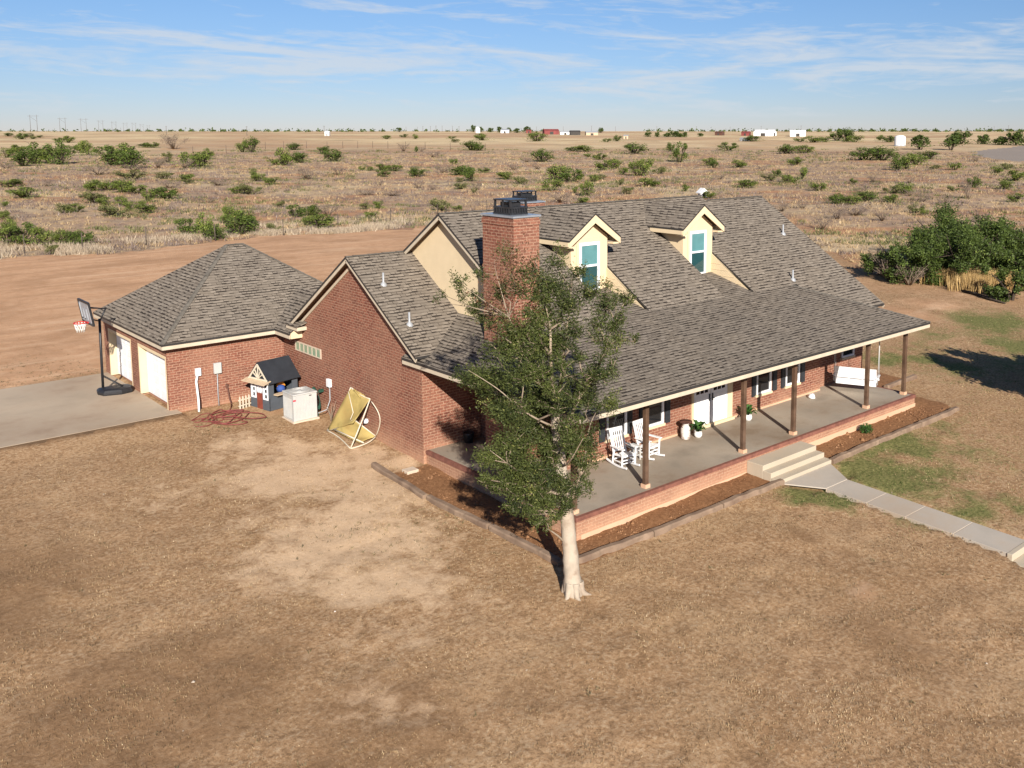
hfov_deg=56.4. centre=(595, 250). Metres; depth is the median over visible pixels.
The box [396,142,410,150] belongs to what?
dead bush
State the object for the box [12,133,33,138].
shrub
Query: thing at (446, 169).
dead bush
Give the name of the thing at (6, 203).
shrub
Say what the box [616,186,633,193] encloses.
shrub
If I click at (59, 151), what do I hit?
shrub
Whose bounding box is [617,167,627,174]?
shrub
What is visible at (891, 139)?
shrub
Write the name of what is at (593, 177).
shrub
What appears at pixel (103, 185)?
shrub
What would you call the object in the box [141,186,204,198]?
shrub
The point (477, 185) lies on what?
dead bush
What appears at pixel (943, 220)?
mesquite tree
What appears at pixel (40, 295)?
ground
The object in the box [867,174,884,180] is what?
dead bush
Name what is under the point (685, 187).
shrub
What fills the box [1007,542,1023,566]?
path step
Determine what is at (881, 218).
dead bush
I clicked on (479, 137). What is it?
shrub
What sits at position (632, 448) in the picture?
side table
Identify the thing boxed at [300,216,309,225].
shrub
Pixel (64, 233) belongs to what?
shrub
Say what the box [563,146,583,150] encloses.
shrub
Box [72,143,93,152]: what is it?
shrub
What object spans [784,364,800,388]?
window
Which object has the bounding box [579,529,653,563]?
landscape timber
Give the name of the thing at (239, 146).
shrub
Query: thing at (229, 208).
shrub
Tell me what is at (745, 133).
barn
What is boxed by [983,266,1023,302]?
mesquite tree
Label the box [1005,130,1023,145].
distant tree
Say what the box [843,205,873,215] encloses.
dead bush
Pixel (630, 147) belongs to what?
shrub
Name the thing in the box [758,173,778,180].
shrub
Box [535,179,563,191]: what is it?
shrub
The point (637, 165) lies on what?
shrub
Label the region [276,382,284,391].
toy animal
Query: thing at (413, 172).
shrub
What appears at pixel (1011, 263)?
mesquite tree
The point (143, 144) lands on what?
shrub
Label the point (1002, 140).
distant tree
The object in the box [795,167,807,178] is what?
shrub
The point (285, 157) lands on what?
shrub
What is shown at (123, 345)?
garage door
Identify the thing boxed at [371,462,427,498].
landscape timber
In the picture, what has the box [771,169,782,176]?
shrub
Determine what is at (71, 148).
shrub
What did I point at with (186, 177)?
shrub
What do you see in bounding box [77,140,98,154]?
shrub
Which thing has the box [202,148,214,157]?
shrub
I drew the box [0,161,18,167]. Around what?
dead bush
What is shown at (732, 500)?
landscape timber
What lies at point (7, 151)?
shrub
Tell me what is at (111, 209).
shrub
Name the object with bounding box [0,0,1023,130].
sky
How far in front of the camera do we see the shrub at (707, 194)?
155.52 m
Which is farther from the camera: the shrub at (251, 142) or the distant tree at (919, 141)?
the distant tree at (919, 141)
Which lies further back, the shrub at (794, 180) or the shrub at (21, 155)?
the shrub at (21, 155)
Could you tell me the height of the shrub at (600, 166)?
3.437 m
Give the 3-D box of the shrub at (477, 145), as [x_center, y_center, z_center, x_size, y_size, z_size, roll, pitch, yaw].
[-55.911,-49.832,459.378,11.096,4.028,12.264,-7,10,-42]
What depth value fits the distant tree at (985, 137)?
575.62 m
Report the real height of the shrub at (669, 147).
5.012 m
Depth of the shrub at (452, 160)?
292.21 m
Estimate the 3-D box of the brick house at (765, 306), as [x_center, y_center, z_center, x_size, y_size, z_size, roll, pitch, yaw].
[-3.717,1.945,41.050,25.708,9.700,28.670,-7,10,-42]
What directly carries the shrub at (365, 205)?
on the ground at (40, 295)
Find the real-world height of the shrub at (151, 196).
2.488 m
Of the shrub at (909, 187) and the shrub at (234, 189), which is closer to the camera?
the shrub at (909, 187)
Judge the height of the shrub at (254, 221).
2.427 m
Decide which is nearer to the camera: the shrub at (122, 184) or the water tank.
the shrub at (122, 184)
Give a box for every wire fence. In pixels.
[1,191,592,251]
[192,141,485,152]
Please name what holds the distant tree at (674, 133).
on the ground at (40, 295)
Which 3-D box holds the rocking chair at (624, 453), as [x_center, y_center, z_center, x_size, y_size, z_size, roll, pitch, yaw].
[0.897,6.465,31.159,0.660,1.162,1.070,-5,9,-36]
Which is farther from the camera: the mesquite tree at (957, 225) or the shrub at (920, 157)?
the shrub at (920, 157)
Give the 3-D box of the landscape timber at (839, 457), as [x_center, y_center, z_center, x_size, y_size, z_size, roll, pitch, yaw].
[9.319,7.236,34.203,2.994,0.254,0.253,-7,10,-42]
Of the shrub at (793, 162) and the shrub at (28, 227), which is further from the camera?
the shrub at (793, 162)
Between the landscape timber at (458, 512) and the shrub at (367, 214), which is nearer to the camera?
the landscape timber at (458, 512)
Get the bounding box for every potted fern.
[689,419,707,437]
[736,404,759,420]
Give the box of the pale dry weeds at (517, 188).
[0,151,1023,270]
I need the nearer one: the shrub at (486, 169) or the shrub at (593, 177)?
the shrub at (593, 177)
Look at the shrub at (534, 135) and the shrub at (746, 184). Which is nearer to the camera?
the shrub at (746, 184)
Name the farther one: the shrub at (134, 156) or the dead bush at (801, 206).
the shrub at (134, 156)
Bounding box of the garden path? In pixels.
[785,464,1023,556]
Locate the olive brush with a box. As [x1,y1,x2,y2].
[0,147,1023,247]
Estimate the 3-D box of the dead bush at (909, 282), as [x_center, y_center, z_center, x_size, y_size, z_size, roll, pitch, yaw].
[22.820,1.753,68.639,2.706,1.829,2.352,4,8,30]
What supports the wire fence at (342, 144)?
on the ground at (40, 295)
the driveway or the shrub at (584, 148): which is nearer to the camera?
the driveway
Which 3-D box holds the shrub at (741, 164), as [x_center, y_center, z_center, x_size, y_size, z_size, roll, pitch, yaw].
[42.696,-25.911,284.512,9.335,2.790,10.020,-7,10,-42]
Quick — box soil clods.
[397,403,944,556]
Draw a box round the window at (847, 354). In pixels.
[840,348,855,360]
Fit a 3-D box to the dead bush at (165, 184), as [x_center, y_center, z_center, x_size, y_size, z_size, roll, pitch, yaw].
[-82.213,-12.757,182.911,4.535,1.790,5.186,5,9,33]
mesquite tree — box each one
[860,241,949,285]
[860,250,906,275]
[901,221,1017,276]
[903,196,998,264]
[931,215,995,269]
[981,213,1023,268]
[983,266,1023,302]
[993,246,1023,274]
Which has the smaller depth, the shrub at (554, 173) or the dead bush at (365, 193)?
the dead bush at (365, 193)
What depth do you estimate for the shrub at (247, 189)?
170.58 m
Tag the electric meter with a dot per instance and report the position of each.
(217, 368)
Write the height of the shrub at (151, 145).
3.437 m
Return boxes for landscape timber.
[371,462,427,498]
[426,494,491,529]
[489,523,562,566]
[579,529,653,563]
[650,502,722,536]
[719,478,784,507]
[830,438,878,463]
[876,422,921,443]
[884,374,916,388]
[918,406,958,426]
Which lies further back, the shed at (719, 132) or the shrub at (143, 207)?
the shed at (719, 132)
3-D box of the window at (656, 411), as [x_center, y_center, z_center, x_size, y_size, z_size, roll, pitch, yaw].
[2.056,5.457,33.239,1.040,1.580,0.099,-7,10,-42]
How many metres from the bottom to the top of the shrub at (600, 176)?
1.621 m
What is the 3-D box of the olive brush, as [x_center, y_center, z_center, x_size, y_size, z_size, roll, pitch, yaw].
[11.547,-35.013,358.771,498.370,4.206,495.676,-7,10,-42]
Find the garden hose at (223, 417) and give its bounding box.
[191,404,266,426]
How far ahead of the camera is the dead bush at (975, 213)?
115.59 m
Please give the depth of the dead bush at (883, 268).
70.47 m
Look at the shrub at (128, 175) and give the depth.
212.65 m
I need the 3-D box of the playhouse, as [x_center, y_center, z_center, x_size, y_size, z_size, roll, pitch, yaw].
[-13.146,5.375,38.511,1.560,1.928,1.778,5,9,34]
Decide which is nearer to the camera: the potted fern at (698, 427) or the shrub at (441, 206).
the potted fern at (698, 427)
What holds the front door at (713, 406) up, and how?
in the brick house at (765, 306)
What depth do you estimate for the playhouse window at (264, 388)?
37.89 m
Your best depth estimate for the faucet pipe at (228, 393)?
38.64 m
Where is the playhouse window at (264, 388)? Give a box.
[263,385,268,400]
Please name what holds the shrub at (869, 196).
on the ground at (40, 295)
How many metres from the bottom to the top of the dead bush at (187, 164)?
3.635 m
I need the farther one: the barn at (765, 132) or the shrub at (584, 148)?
the barn at (765, 132)
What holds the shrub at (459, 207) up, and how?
on the ground at (40, 295)
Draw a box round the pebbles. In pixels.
[13,419,998,766]
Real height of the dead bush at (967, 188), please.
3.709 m
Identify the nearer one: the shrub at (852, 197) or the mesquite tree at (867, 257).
the mesquite tree at (867, 257)
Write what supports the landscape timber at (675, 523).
on the ground at (40, 295)
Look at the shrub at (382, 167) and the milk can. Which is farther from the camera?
the shrub at (382, 167)
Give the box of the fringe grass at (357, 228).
[0,209,451,259]
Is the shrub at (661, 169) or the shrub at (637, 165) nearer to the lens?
the shrub at (637, 165)
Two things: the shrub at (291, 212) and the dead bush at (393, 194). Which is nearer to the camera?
the shrub at (291, 212)
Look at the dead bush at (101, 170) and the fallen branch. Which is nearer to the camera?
the fallen branch
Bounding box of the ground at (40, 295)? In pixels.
[0,131,1023,767]
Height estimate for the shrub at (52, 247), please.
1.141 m
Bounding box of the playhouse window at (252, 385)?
[251,383,256,397]
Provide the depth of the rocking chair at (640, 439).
32.02 m
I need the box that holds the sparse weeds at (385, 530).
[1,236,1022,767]
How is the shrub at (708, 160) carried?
on the ground at (40, 295)
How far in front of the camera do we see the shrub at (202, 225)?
98.57 m
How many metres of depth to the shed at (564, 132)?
1005.33 m
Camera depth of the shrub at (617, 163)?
276.25 m
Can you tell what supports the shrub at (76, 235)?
on the ground at (40, 295)
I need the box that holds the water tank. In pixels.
[894,135,905,145]
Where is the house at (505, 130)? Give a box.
[501,129,509,132]
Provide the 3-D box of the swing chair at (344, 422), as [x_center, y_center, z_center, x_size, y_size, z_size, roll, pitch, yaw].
[-9.061,6.022,34.966,1.193,1.915,2.538,-7,10,-42]
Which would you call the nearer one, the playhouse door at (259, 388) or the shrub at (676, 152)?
the playhouse door at (259, 388)
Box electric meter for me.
[213,362,221,405]
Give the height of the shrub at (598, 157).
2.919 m
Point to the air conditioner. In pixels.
(299, 404)
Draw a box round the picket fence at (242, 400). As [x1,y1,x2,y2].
[238,394,250,408]
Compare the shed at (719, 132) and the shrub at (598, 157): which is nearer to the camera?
the shrub at (598, 157)
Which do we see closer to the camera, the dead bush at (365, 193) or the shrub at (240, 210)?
the shrub at (240, 210)
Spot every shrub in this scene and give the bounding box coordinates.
[0,144,26,152]
[0,147,16,157]
[0,178,33,187]
[0,201,9,206]
[0,210,15,218]
[0,218,20,231]
[0,221,40,245]
[0,224,24,244]
[2,149,49,165]
[5,186,47,198]
[10,141,53,163]
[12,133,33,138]
[21,227,52,245]
[35,148,54,163]
[35,228,64,244]
[39,243,58,253]
[42,139,79,164]
[49,229,75,244]
[51,203,72,212]
[58,136,74,142]
[61,203,94,212]
[63,229,119,245]
[64,145,76,154]
[70,179,110,190]
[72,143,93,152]
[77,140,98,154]
[79,191,110,202]
[85,144,130,165]
[90,180,120,190]
[92,142,143,163]
[93,204,137,216]
[95,197,115,205]
[100,180,135,192]
[103,146,151,168]
[111,169,148,179]
[113,195,127,205]
[115,184,155,194]
[121,201,136,210]
[131,201,158,213]
[136,143,153,147]
[140,189,155,201]
[141,142,159,147]
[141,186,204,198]
[154,172,177,178]
[161,151,176,162]
[169,174,196,180]
[169,218,201,234]
[170,151,206,167]
[181,179,194,183]
[188,152,215,167]
[192,211,214,237]
[200,223,232,239]
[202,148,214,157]
[215,209,261,221]
[217,205,234,219]
[217,211,262,234]
[227,186,243,193]
[235,141,247,151]
[235,183,264,194]
[237,136,260,151]
[240,215,263,232]
[243,172,264,180]
[260,177,280,184]
[266,223,285,229]
[267,147,304,165]
[268,159,290,165]
[269,200,284,206]
[281,142,302,149]
[284,204,305,216]
[291,151,317,162]
[291,214,336,228]
[294,204,321,217]
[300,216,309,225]
[310,146,331,153]
[320,148,350,161]
[358,211,379,217]
[359,202,372,208]
[371,201,385,208]
[372,164,390,170]
[376,169,395,176]
[385,165,402,170]
[402,167,438,176]
[429,198,456,210]
[442,165,478,175]
[447,158,459,164]
[450,183,467,188]
[451,205,465,210]
[458,140,481,150]
[462,165,482,181]
[474,133,493,139]
[474,143,484,150]
[477,167,489,172]
[493,171,522,179]
[513,176,532,183]
[527,132,546,140]
[529,148,556,161]
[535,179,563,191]
[542,164,570,180]
[554,168,583,181]
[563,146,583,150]
[569,197,590,202]
[571,172,583,178]
[573,145,602,151]
[578,180,595,195]
[588,174,598,181]
[591,153,611,159]
[591,160,614,170]
[596,173,606,179]
[607,158,624,168]
[611,135,622,140]
[616,178,624,184]
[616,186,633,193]
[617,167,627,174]
[619,142,654,153]
[621,159,650,175]
[632,177,667,186]
[639,159,654,169]
[652,166,666,173]
[666,142,674,150]
[668,141,692,161]
[680,184,689,190]
[696,157,719,165]
[702,191,717,197]
[708,160,722,167]
[717,142,738,150]
[723,160,752,167]
[724,179,758,188]
[743,135,764,141]
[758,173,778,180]
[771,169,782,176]
[773,144,800,153]
[778,174,793,182]
[784,156,804,164]
[787,177,801,183]
[794,145,814,152]
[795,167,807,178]
[797,136,834,141]
[808,182,833,190]
[820,193,849,203]
[821,136,831,141]
[827,127,855,140]
[829,129,844,139]
[837,147,885,159]
[838,195,867,204]
[841,135,864,141]
[848,178,858,183]
[853,190,882,201]
[856,145,905,160]
[875,135,894,141]
[880,184,904,193]
[882,194,908,202]
[885,153,909,170]
[889,182,913,193]
[896,152,921,168]
[904,204,924,213]
[907,154,931,164]
[915,150,942,159]
[919,208,929,214]
[930,165,944,168]
[947,162,966,169]
[947,185,961,191]
[967,176,984,187]
[985,166,1005,172]
[992,180,1021,188]
[1000,163,1016,168]
[1003,170,1023,180]
[1005,193,1023,201]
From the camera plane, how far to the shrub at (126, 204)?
134.87 m
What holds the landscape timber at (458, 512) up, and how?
on the ground at (40, 295)
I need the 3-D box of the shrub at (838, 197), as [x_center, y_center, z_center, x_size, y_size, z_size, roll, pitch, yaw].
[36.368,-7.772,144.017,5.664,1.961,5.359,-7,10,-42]
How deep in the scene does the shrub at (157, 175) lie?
212.95 m
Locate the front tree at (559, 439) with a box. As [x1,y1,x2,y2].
[432,233,640,600]
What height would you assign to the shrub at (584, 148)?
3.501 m
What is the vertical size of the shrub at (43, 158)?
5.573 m
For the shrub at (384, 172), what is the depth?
223.04 m
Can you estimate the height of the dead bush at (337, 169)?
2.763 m
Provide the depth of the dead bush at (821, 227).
106.69 m
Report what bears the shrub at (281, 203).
on the ground at (40, 295)
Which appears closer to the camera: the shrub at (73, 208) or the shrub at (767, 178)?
the shrub at (73, 208)
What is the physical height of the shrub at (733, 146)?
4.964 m
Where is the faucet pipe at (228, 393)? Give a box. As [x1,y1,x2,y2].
[225,384,232,405]
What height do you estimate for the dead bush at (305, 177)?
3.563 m
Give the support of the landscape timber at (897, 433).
on the ground at (40, 295)
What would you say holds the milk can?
on the brick house at (765, 306)
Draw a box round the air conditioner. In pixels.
[282,386,319,423]
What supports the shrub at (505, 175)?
on the ground at (40, 295)
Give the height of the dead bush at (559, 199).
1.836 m
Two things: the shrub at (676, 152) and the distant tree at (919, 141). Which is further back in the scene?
the distant tree at (919, 141)
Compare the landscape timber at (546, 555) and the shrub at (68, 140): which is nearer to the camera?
the landscape timber at (546, 555)
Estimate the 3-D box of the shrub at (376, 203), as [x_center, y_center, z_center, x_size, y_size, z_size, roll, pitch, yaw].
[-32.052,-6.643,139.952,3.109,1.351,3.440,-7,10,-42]
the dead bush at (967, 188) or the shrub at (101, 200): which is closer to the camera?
the shrub at (101, 200)
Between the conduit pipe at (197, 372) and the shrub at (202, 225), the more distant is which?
the shrub at (202, 225)
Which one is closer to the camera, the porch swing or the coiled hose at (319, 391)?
the coiled hose at (319, 391)
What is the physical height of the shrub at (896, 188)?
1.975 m
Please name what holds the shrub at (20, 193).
on the ground at (40, 295)
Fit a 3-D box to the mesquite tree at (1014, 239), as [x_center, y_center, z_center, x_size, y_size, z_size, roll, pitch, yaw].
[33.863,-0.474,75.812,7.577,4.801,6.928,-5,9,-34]
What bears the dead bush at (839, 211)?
on the ground at (40, 295)
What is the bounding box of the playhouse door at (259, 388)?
[257,385,262,408]
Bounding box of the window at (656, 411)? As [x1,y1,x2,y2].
[649,401,665,429]
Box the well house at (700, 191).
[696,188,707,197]
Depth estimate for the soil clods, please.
29.40 m
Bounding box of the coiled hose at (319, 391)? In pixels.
[312,387,323,415]
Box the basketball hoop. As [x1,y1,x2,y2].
[73,298,133,395]
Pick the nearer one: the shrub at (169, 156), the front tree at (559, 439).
the front tree at (559, 439)
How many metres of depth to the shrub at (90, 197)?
146.22 m
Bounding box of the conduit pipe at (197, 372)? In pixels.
[195,368,200,411]
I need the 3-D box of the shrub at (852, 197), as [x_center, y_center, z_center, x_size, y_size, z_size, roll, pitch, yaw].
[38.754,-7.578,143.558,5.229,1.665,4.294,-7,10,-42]
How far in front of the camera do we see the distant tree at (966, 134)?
572.63 m
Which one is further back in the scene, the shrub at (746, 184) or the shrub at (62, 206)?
the shrub at (746, 184)
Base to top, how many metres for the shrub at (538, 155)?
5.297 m
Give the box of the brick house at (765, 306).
[93,190,930,540]
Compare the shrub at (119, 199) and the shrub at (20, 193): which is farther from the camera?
the shrub at (20, 193)
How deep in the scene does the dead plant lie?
36.80 m
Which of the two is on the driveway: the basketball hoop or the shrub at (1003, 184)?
the basketball hoop
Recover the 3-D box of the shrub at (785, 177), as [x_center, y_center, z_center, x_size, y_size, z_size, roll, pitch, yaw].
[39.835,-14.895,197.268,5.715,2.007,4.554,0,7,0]
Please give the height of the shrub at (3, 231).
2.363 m
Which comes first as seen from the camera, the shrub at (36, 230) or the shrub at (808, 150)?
the shrub at (36, 230)
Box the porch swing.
[833,341,879,386]
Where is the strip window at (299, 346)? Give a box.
[295,340,321,358]
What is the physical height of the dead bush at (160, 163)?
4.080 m
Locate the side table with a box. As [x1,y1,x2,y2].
[626,443,640,460]
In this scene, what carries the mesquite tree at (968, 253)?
on the ground at (40, 295)
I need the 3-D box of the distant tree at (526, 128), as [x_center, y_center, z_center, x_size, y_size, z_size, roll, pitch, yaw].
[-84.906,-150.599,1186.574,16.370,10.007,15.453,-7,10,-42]
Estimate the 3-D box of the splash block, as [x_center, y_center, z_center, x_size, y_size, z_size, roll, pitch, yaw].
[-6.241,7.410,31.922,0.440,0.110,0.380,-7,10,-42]
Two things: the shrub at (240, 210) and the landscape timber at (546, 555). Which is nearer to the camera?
the landscape timber at (546, 555)
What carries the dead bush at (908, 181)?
on the ground at (40, 295)
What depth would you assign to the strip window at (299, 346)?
38.48 m
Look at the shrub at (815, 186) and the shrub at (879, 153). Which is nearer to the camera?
the shrub at (815, 186)
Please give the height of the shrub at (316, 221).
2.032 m
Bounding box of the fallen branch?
[962,290,1005,303]
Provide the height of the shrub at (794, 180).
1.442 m
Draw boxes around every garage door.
[116,335,131,380]
[146,350,166,401]
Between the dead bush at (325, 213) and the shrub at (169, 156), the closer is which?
the dead bush at (325, 213)
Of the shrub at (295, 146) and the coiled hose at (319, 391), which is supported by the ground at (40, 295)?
the shrub at (295, 146)
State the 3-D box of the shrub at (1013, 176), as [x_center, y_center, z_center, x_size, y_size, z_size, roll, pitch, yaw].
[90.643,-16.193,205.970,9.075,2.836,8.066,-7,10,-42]
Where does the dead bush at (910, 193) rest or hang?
on the ground at (40, 295)
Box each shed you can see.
[542,129,558,134]
[560,131,568,134]
[569,130,580,134]
[714,131,724,134]
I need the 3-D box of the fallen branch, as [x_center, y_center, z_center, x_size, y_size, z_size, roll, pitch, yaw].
[26.029,3.103,63.757,0.337,0.304,4.217,-2,7,-15]
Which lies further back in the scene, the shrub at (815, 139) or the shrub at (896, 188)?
the shrub at (815, 139)
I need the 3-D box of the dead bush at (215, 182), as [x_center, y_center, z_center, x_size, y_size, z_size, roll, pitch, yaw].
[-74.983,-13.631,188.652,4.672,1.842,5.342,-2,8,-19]
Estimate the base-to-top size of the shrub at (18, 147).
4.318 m
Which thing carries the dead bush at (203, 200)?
on the ground at (40, 295)
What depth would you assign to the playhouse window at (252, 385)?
38.33 m
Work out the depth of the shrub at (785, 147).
420.24 m
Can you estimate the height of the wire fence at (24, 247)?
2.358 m
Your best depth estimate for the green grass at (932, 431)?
34.25 m
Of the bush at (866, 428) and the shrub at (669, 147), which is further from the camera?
the shrub at (669, 147)
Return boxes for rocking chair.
[606,425,639,468]
[630,418,664,459]
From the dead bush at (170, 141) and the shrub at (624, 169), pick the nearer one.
the shrub at (624, 169)
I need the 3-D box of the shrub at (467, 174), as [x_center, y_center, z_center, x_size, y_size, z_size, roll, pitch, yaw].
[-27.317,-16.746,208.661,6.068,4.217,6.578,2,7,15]
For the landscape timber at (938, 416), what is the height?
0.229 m
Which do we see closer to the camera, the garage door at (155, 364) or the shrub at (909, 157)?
the garage door at (155, 364)
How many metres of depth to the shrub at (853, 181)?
190.27 m
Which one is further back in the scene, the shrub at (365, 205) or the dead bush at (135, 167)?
the dead bush at (135, 167)
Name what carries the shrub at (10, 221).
on the ground at (40, 295)
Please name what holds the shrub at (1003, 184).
on the ground at (40, 295)
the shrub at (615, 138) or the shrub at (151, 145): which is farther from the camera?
the shrub at (615, 138)
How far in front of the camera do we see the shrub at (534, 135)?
673.12 m
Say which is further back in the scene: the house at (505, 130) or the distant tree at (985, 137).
the house at (505, 130)
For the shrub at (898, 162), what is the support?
on the ground at (40, 295)
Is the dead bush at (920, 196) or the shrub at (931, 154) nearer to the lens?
the dead bush at (920, 196)
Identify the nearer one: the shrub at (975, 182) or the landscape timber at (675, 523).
the landscape timber at (675, 523)
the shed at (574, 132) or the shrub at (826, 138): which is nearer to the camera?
the shrub at (826, 138)
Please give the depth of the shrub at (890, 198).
147.13 m
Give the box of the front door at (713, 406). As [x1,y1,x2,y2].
[690,382,734,431]
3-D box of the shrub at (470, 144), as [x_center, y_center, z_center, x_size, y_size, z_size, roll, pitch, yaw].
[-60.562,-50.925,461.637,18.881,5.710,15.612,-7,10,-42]
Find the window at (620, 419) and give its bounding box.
[604,412,628,442]
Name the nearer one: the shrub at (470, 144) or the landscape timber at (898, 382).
the landscape timber at (898, 382)
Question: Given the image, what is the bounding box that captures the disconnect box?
[318,378,331,413]
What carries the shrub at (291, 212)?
on the ground at (40, 295)
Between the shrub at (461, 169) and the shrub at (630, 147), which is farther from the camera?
the shrub at (630, 147)
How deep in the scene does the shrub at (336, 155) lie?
339.59 m
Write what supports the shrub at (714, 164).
on the ground at (40, 295)
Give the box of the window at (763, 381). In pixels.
[755,371,772,397]
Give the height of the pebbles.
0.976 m
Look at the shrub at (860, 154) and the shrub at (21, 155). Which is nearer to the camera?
the shrub at (21, 155)
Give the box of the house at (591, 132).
[585,131,597,134]
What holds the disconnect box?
attached to the brick house at (765, 306)
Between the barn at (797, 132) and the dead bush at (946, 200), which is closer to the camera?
the dead bush at (946, 200)
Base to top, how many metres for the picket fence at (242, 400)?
0.590 m
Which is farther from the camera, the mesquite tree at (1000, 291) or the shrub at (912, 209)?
the shrub at (912, 209)
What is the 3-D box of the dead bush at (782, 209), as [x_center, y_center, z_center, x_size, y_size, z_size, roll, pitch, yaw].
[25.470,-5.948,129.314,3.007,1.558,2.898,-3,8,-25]
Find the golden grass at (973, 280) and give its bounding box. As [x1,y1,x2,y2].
[919,265,1020,293]
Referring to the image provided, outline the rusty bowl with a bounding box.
[679,419,691,423]
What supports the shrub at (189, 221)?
on the ground at (40, 295)
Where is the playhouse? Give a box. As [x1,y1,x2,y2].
[241,355,300,410]
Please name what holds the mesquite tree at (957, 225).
on the ground at (40, 295)
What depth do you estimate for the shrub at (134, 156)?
268.69 m
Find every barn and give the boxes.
[741,131,750,135]
[753,130,776,135]
[790,130,805,136]
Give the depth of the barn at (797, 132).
898.41 m
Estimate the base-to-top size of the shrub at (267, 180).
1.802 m
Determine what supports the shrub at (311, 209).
on the ground at (40, 295)
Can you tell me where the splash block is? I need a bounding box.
[402,466,418,474]
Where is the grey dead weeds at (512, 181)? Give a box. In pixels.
[0,149,1023,256]
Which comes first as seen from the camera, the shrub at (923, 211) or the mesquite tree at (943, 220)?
the mesquite tree at (943, 220)
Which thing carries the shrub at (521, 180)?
on the ground at (40, 295)
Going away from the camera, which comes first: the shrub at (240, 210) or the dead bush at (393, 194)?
the shrub at (240, 210)
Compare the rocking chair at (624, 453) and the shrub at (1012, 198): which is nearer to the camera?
the rocking chair at (624, 453)
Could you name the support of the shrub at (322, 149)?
on the ground at (40, 295)
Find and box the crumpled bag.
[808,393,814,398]
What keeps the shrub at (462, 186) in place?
on the ground at (40, 295)
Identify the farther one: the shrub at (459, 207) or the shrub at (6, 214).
the shrub at (459, 207)
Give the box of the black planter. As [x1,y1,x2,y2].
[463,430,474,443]
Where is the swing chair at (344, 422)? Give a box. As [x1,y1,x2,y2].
[326,387,380,448]
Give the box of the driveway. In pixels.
[0,372,181,448]
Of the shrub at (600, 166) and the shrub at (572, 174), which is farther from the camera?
the shrub at (600, 166)
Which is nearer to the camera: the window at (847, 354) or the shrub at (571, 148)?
the window at (847, 354)
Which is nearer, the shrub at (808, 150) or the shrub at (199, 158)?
the shrub at (199, 158)
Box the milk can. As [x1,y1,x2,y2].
[681,423,689,439]
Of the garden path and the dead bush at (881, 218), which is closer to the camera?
the garden path
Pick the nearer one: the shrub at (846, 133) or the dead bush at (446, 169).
the dead bush at (446, 169)
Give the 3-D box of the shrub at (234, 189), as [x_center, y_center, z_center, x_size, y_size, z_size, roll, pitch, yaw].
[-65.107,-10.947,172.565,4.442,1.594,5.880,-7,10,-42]
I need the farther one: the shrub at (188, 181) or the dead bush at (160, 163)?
the dead bush at (160, 163)
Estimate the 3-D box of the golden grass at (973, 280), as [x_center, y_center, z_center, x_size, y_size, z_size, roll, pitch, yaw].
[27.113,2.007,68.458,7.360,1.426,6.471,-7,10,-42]
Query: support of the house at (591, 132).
on the ground at (40, 295)
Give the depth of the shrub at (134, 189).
170.09 m
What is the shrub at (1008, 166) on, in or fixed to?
on the ground at (40, 295)
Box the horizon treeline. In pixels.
[0,126,1023,131]
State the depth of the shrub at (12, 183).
187.95 m
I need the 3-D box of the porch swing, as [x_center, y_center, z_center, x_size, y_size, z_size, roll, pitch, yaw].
[11.006,4.334,39.960,1.860,2.631,0.799,3,8,23]
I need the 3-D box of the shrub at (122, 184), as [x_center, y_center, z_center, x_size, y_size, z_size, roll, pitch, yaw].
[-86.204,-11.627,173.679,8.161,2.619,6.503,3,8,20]
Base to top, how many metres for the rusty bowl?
0.070 m
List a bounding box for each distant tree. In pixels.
[522,126,531,131]
[670,131,678,136]
[908,134,934,149]
[940,134,964,149]
[951,131,974,143]
[971,134,992,143]
[989,136,1017,144]
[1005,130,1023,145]
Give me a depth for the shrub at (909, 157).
268.12 m
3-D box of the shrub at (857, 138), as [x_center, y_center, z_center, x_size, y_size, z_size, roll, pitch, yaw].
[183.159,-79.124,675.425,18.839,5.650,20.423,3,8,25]
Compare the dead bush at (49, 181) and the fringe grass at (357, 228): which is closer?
the fringe grass at (357, 228)
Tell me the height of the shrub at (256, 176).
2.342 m
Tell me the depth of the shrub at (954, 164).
263.16 m
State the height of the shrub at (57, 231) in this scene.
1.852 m
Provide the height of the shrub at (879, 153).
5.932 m
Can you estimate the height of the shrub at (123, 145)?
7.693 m
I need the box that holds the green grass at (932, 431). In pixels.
[765,304,1023,537]
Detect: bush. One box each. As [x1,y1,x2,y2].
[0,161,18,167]
[39,180,52,186]
[83,162,113,174]
[122,164,144,169]
[144,156,168,167]
[156,133,188,148]
[157,180,181,187]
[174,157,193,168]
[200,197,217,202]
[207,178,227,185]
[289,164,321,179]
[315,202,340,215]
[331,166,343,174]
[355,188,376,194]
[382,190,400,195]
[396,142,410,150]
[412,179,425,187]
[425,150,440,157]
[433,164,451,172]
[470,180,482,189]
[547,193,571,202]
[773,203,789,211]
[797,200,807,207]
[810,216,836,229]
[826,205,849,218]
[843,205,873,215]
[859,423,873,433]
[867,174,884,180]
[868,252,912,280]
[875,209,891,220]
[894,262,927,285]
[903,176,916,182]
[904,189,915,195]
[915,192,930,201]
[936,193,952,201]
[961,181,980,198]
[972,210,993,219]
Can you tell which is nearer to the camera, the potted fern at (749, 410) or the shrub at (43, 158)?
the potted fern at (749, 410)
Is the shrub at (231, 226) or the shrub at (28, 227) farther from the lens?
the shrub at (231, 226)
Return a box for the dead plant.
[325,401,335,420]
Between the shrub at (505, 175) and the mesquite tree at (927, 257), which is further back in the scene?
the shrub at (505, 175)

